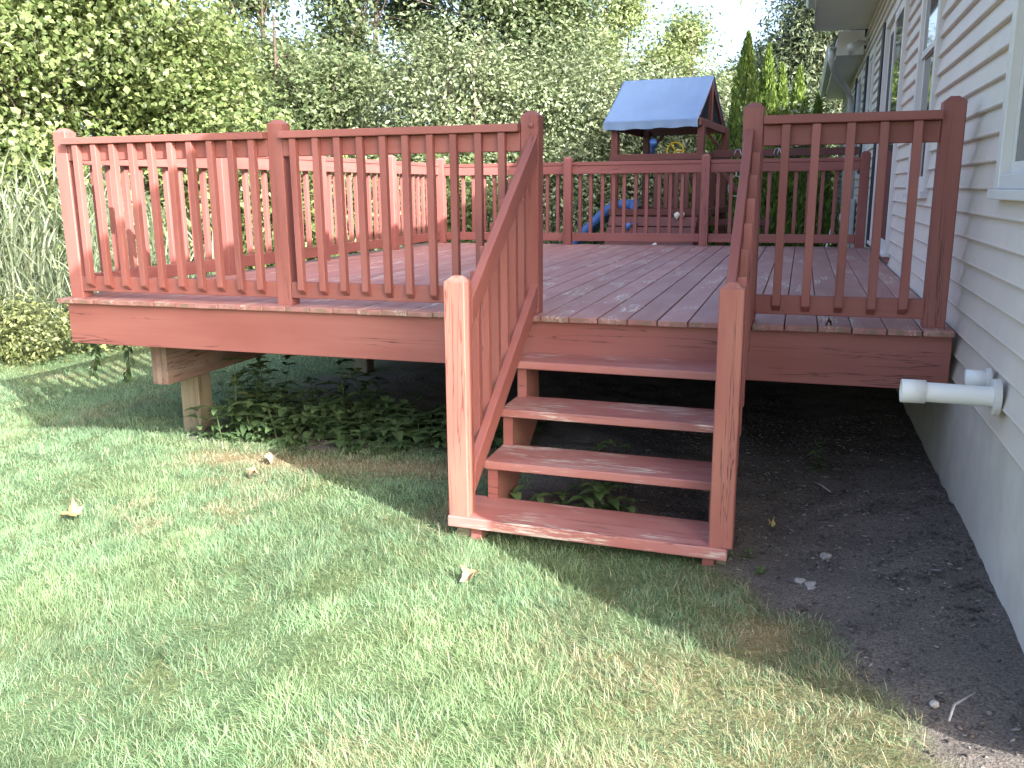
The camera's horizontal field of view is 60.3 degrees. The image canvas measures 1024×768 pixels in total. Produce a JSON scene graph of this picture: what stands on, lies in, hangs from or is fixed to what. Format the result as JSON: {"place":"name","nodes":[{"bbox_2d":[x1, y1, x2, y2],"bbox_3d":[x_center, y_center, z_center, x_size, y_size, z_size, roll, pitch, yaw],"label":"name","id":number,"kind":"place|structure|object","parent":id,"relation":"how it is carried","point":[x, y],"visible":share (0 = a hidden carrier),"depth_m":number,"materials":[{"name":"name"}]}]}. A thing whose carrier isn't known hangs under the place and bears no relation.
{"place":"outdoors","nodes":[
{"label":"outdoors","id":0,"kind":"place"},
{"bbox_2d":[29,0,830,193],"label":"sky","id":1,"kind":"structure","parent":0,"point":[735,22],"materials":[{"name":"white"}]},
{"bbox_2d":[0,334,957,767],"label":"lawn grass","id":2,"kind":"structure","parent":0,"point":[106,552],"depth_m":3.10,"materials":[{"name":"green plant"}]},
{"bbox_2d":[0,193,1023,767],"bbox_3d":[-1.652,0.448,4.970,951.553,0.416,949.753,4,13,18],"label":"ground","id":3,"kind":"structure","parent":0,"point":[764,401],"depth_m":3.12,"materials":[{"name":"green plant"}]},
{"bbox_2d":[58,497,83,515],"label":"fallen leaf","id":4,"kind":"object","parent":3,"relation":"on","point":[74,509],"visible":1,"depth_m":4.21,"materials":[{"name":"beige plant"}]},
{"bbox_2d":[0,280,147,369],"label":"shrub","id":5,"kind":"object","parent":3,"relation":"on","point":[59,332],"visible":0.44,"depth_m":8.91,"materials":[{"name":"green plant"}]},
{"bbox_2d":[0,130,215,345],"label":"reeds","id":6,"kind":"object","parent":3,"relation":"on","point":[7,271],"visible":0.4,"depth_m":9.88,"materials":[{"name":"green plant"}]},
{"bbox_2d":[0,0,272,320],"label":"shrub","id":7,"kind":"object","parent":3,"relation":"on","point":[35,72],"visible":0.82,"depth_m":10.96,"materials":[{"name":"green plant"}]},
{"bbox_2d":[46,0,314,277],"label":"shrub","id":8,"kind":"object","parent":3,"relation":"on","point":[213,107],"visible":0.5,"depth_m":12.19,"materials":[{"name":"green plant"}]},
{"bbox_2d":[220,357,267,429],"bbox_3d":[-1.719,0.060,5.652,0.307,0.532,0.227,-1,13,-3],"label":"weed plant","id":9,"kind":"object","parent":3,"relation":"on","point":[234,377],"visible":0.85,"depth_m":5.65,"materials":[{"name":"green plant"}]},
{"bbox_2d":[247,465,259,474],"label":"fallen leaf","id":10,"kind":"object","parent":3,"relation":"on","point":[252,470],"visible":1,"depth_m":4.66,"materials":[{"name":"beige plant"}]},
{"bbox_2d":[264,452,278,462],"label":"fallen leaf","id":11,"kind":"object","parent":3,"relation":"on","point":[270,456],"visible":1,"depth_m":4.93,"materials":[{"name":"beige plant"}]},
{"bbox_2d":[181,0,371,116],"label":"tree","id":12,"kind":"object","parent":3,"relation":"on","point":[237,4],"visible":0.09,"depth_m":20.86,"materials":[{"name":"green plant"}]},
{"bbox_2d":[186,6,409,236],"bbox_3d":[-4.232,-4.678,18.175,5.485,5.688,3.920,-1,13,-3],"label":"tree","id":13,"kind":"object","parent":3,"relation":"on","point":[322,107],"visible":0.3,"depth_m":17.48,"materials":[{"name":"green plant"}]},
{"bbox_2d":[276,0,425,126],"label":"tree","id":14,"kind":"object","parent":3,"relation":"on","point":[336,20],"visible":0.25,"depth_m":21.04,"materials":[{"name":"green plant"}]},
{"bbox_2d":[190,121,545,268],"bbox_3d":[-2.217,-2.496,13.700,5.651,3.052,3.181,-2,13,-6],"label":"shrub","id":15,"kind":"object","parent":3,"relation":"on","point":[468,191],"visible":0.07,"depth_m":13.52,"materials":[{"name":"green plant"}]},
{"bbox_2d":[184,354,552,457],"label":"weeds","id":16,"kind":"object","parent":3,"relation":"on","point":[332,422],"visible":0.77,"depth_m":5.50,"materials":[{"name":"green plant"}]},
{"bbox_2d":[359,0,499,113],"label":"tree","id":17,"kind":"object","parent":3,"relation":"on","point":[391,7],"visible":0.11,"depth_m":22.98,"materials":[{"name":"green plant"}]},
{"bbox_2d":[329,0,596,242],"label":"shrub","id":18,"kind":"object","parent":3,"relation":"on","point":[450,107],"visible":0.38,"depth_m":16.27,"materials":[{"name":"green plant"}]},
{"bbox_2d":[460,564,479,582],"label":"fallen leaf","id":19,"kind":"object","parent":3,"relation":"on","point":[467,574],"visible":1,"depth_m":3.28,"materials":[{"name":"beige plant"}]},
{"bbox_2d":[375,0,599,154],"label":"tree","id":20,"kind":"object","parent":3,"relation":"on","point":[430,16],"visible":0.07,"depth_m":21.00,"materials":[{"name":"green plant"}]},
{"bbox_2d":[52,96,967,565],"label":"deck","id":21,"kind":"structure","parent":3,"relation":"on","point":[498,308],"depth_m":4.44,"materials":[{"name":"paint"}]},
{"bbox_2d":[88,343,101,379],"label":"hanging vine","id":22,"kind":"object","parent":21,"relation":"hanging from","point":[96,363],"visible":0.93,"depth_m":5.48,"materials":[{"name":"green plant"}]},
{"bbox_2d":[122,345,134,382],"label":"hanging vine","id":23,"kind":"object","parent":21,"relation":"hanging from","point":[127,377],"visible":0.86,"depth_m":5.71,"materials":[{"name":"green plant"}]},
{"bbox_2d":[435,0,631,145],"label":"tree","id":24,"kind":"object","parent":3,"relation":"on","point":[545,13],"visible":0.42,"depth_m":19.94,"materials":[{"name":"green plant"}]},
{"bbox_2d":[508,486,571,504],"bbox_3d":[0.116,0.545,4.087,0.352,0.142,0.150,-3,13,-12],"label":"weed plant","id":25,"kind":"object","parent":3,"relation":"on","point":[518,496],"visible":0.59,"depth_m":4.08,"materials":[{"name":"green plant"}]},
{"bbox_2d":[450,13,736,243],"bbox_3d":[2.261,-4.240,16.400,6.706,5.206,4.211,4,13,18],"label":"shrub","id":26,"kind":"object","parent":3,"relation":"on","point":[594,147],"visible":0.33,"depth_m":16.04,"materials":[{"name":"green plant"}]},
{"bbox_2d":[567,439,631,491],"bbox_3d":[0.434,0.404,4.258,0.342,0.288,0.153,-1,13,-2],"label":"weed plant","id":27,"kind":"object","parent":3,"relation":"on","point":[601,445],"visible":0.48,"depth_m":4.27,"materials":[{"name":"green plant"}]},
{"bbox_2d":[567,484,638,512],"bbox_3d":[0.432,0.542,3.992,0.326,0.149,0.169,7,14,29],"label":"weed plant","id":28,"kind":"object","parent":3,"relation":"on","point":[599,491],"visible":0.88,"depth_m":4.00,"materials":[{"name":"green plant"}]},
{"bbox_2d":[568,0,673,232],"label":"tree","id":29,"kind":"object","parent":3,"relation":"on","point":[631,13],"visible":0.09,"depth_m":24.06,"materials":[{"name":"green plant"}]},
{"bbox_2d":[623,0,740,114],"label":"tree","id":30,"kind":"object","parent":3,"relation":"on","point":[684,37],"visible":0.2,"depth_m":25.39,"materials":[{"name":"green plant"}]},
{"bbox_2d":[683,119,737,245],"bbox_3d":[3.511,-3.305,15.335,1.239,2.880,1.299,4,13,18],"label":"arborvitae","id":31,"kind":"object","parent":3,"relation":"on","point":[710,145],"visible":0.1,"depth_m":15.08,"materials":[{"name":"green plant"}]},
{"bbox_2d":[573,75,858,245],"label":"play tower","id":32,"kind":"structure","parent":3,"relation":"on","point":[645,110],"depth_m":12.34,"materials":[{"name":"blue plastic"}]},
{"bbox_2d":[728,172,738,196],"bbox_3d":[3.128,-2.874,12.295,0.224,0.506,0.018,5,14,24],"label":"swing ring","id":33,"kind":"object","parent":32,"relation":"hanging from","point":[728,184],"visible":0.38,"depth_m":12.34,"materials":[{"name":"plastic"}]},
{"bbox_2d":[710,30,766,245],"bbox_3d":[3.967,-3.928,15.173,1.044,4.102,1.050,4,13,18],"label":"arborvitae","id":34,"kind":"object","parent":3,"relation":"on","point":[745,75],"visible":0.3,"depth_m":14.81,"materials":[{"name":"green plant"}]},
{"bbox_2d":[699,23,778,119],"bbox_3d":[6.789,-7.836,27.252,4.988,6.514,5.416,4,13,18],"label":"tree","id":35,"kind":"object","parent":3,"relation":"on","point":[734,61],"visible":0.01,"depth_m":26.66,"materials":[{"name":"green plant"}]},
{"bbox_2d":[652,50,846,242],"bbox_3d":[4.513,-4.199,17.364,4.467,4.547,4.024,4,13,18],"label":"shrub","id":36,"kind":"object","parent":3,"relation":"on","point":[723,101],"visible":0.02,"depth_m":16.94,"materials":[{"name":"green plant"}]},
{"bbox_2d":[741,549,765,575],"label":"weed plant","id":37,"kind":"object","parent":3,"relation":"on","point":[760,571],"visible":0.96,"depth_m":3.48,"materials":[{"name":"green plant"}]},
{"bbox_2d":[724,172,795,246],"bbox_3d":[3.924,-2.550,13.960,1.239,1.977,1.242,4,13,18],"label":"arborvitae","id":38,"kind":"object","parent":3,"relation":"on","point":[773,212],"visible":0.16,"depth_m":13.71,"materials":[{"name":"green plant"}]},
{"bbox_2d":[757,42,780,244],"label":"arborvitae","id":39,"kind":"object","parent":3,"relation":"on","point":[767,76],"visible":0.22,"depth_m":15.91,"materials":[{"name":"green plant"}]},
{"bbox_2d":[768,516,775,526],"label":"fallen leaf","id":40,"kind":"object","parent":3,"relation":"on","point":[772,523],"visible":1,"depth_m":3.81,"materials":[{"name":"brown plant"}]},
{"bbox_2d":[768,62,795,245],"bbox_3d":[5.127,-4.226,17.094,0.869,3.873,0.883,4,13,18],"label":"arborvitae","id":41,"kind":"object","parent":3,"relation":"on","point":[781,90],"visible":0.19,"depth_m":16.70,"materials":[{"name":"green plant"}]},
{"bbox_2d":[759,156,816,246],"bbox_3d":[4.290,-2.690,14.104,1.259,2.169,1.287,4,13,18],"label":"arborvitae","id":42,"kind":"object","parent":3,"relation":"on","point":[801,191],"visible":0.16,"depth_m":13.88,"materials":[{"name":"green plant"}]},
{"bbox_2d":[740,0,848,179],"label":"tree","id":43,"kind":"object","parent":3,"relation":"on","point":[806,50],"visible":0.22,"depth_m":24.82,"materials":[{"name":"green plant"}]},
{"bbox_2d":[789,64,807,229],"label":"arborvitae","id":44,"kind":"object","parent":3,"relation":"on","point":[798,90],"visible":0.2,"depth_m":17.61,"materials":[{"name":"green plant"}]},
{"bbox_2d":[794,578,805,583],"bbox_3d":[1.069,0.731,3.260,0.046,0.022,0.049,4,13,21],"label":"mortar lump","id":45,"kind":"object","parent":3,"relation":"on","point":[798,580],"visible":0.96,"depth_m":3.25,"materials":[{"name":"concrete"}]},
{"bbox_2d":[774,145,840,247],"bbox_3d":[5.037,-2.947,14.872,1.252,2.319,1.207,4,13,18],"label":"arborvitae","id":46,"kind":"object","parent":3,"relation":"on","point":[827,207],"visible":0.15,"depth_m":14.68,"materials":[{"name":"green plant"}]},
{"bbox_2d":[804,581,815,589],"bbox_3d":[1.094,0.736,3.206,0.050,0.015,0.080,0,13,2],"label":"mortar lump","id":47,"kind":"object","parent":3,"relation":"on","point":[810,585],"visible":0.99,"depth_m":3.21,"materials":[{"name":"concrete"}]},
{"bbox_2d":[806,441,827,472],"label":"weed plant","id":48,"kind":"object","parent":3,"relation":"on","point":[814,451],"visible":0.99,"depth_m":4.45,"materials":[{"name":"green plant"}]},
{"bbox_2d":[802,91,833,246],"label":"arborvitae","id":49,"kind":"object","parent":3,"relation":"on","point":[818,103],"visible":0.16,"depth_m":18.50,"materials":[{"name":"green plant"}]},
{"bbox_2d":[812,481,830,491],"bbox_3d":[1.476,0.488,4.193,0.009,0.021,0.196,-2,13,-5],"label":"stick","id":50,"kind":"object","parent":3,"relation":"on","point":[821,485],"visible":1,"depth_m":4.19,"materials":[{"name":"wood"}]},
{"bbox_2d":[820,552,831,559],"bbox_3d":[1.224,0.672,3.441,0.066,0.022,0.046,-11,16,-38],"label":"flat stone","id":51,"kind":"object","parent":3,"relation":"on","point":[825,556],"visible":1,"depth_m":3.43,"materials":[{"name":"grey stone"}]},
{"bbox_2d":[816,145,837,243],"bbox_3d":[7.161,-4.649,20.934,2.689,3.229,2.140,-2,13,-5],"label":"shrub","id":52,"kind":"object","parent":3,"relation":"on","point":[832,178],"depth_m":20.62,"materials":[{"name":"green plant"}]},
{"bbox_2d":[806,0,1023,652],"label":"house","id":53,"kind":"structure","parent":3,"relation":"on","point":[902,55],"depth_m":3.68,"materials":[{"name":"plastic"}]},
{"bbox_2d":[838,84,861,246],"bbox_3d":[4.477,-2.581,11.739,0.184,2.700,0.500,4,13,18],"label":"downspout","id":54,"kind":"object","parent":53,"relation":"attached to","point":[852,203],"visible":0.48,"depth_m":11.56,"materials":[{"name":"metal"}]},
{"bbox_2d":[855,70,864,177],"bbox_3d":[4.854,-3.614,12.378,0.070,1.405,0.974,4,13,18],"label":"window","id":55,"kind":"structure","parent":53,"relation":"in","point":[860,79],"depth_m":11.88,"materials":[{"name":"clear glass"}]},
{"bbox_2d":[862,46,877,151],"bbox_3d":[4.163,-3.156,10.260,0.052,1.370,0.800,4,13,18],"label":"window","id":56,"kind":"structure","parent":53,"relation":"in","point":[872,58],"depth_m":10.25,"materials":[{"name":"clear glass"}]},
{"bbox_2d":[867,0,910,263],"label":"sliding door","id":57,"kind":"structure","parent":53,"relation":"in","point":[897,24],"depth_m":7.21,"materials":[{"name":"paint"}]},
{"bbox_2d":[902,0,946,198],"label":"window","id":58,"kind":"structure","parent":53,"relation":"in","point":[931,22],"depth_m":5.38,"materials":[{"name":"clear glass"}]},
{"bbox_2d":[899,379,1002,415],"bbox_3d":[1.485,0.036,2.994,0.302,0.124,0.124,4,13,18],"label":"drain pipe","id":59,"kind":"object","parent":53,"relation":"attached to","point":[990,397],"visible":1,"depth_m":2.97,"materials":[{"name":"white plastic"}]},
{"bbox_2d":[963,368,991,385],"bbox_3d":[1.642,-0.014,3.109,0.080,0.088,0.088,4,13,18],"label":"pipe stub","id":60,"kind":"object","parent":53,"relation":"attached to","point":[978,377],"visible":0.66,"depth_m":3.08,"materials":[{"name":"white plastic"}]},
{"bbox_2d":[987,0,1023,200],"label":"window","id":61,"kind":"structure","parent":53,"relation":"in","point":[1009,173],"depth_m":3.03,"materials":[{"name":"clear glass"}]},
{"bbox_2d":[929,700,938,707],"bbox_3d":[1.129,0.856,2.355,0.027,0.020,0.024,1,13,6],"label":"pebble","id":62,"kind":"object","parent":3,"relation":"on","point":[934,703],"visible":1,"depth_m":2.35,"materials":[{"name":"stone"}]},
{"bbox_2d":[948,692,975,721],"bbox_3d":[1.170,0.841,2.303,0.154,0.023,0.020,-11,16,-40],"label":"stick","id":63,"kind":"object","parent":3,"relation":"on","point":[953,707],"visible":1,"depth_m":2.30,"materials":[{"name":"wood"}]},
{"bbox_2d":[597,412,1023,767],"bbox_3d":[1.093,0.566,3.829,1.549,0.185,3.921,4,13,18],"label":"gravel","id":64,"kind":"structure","parent":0,"point":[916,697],"depth_m":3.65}
]}

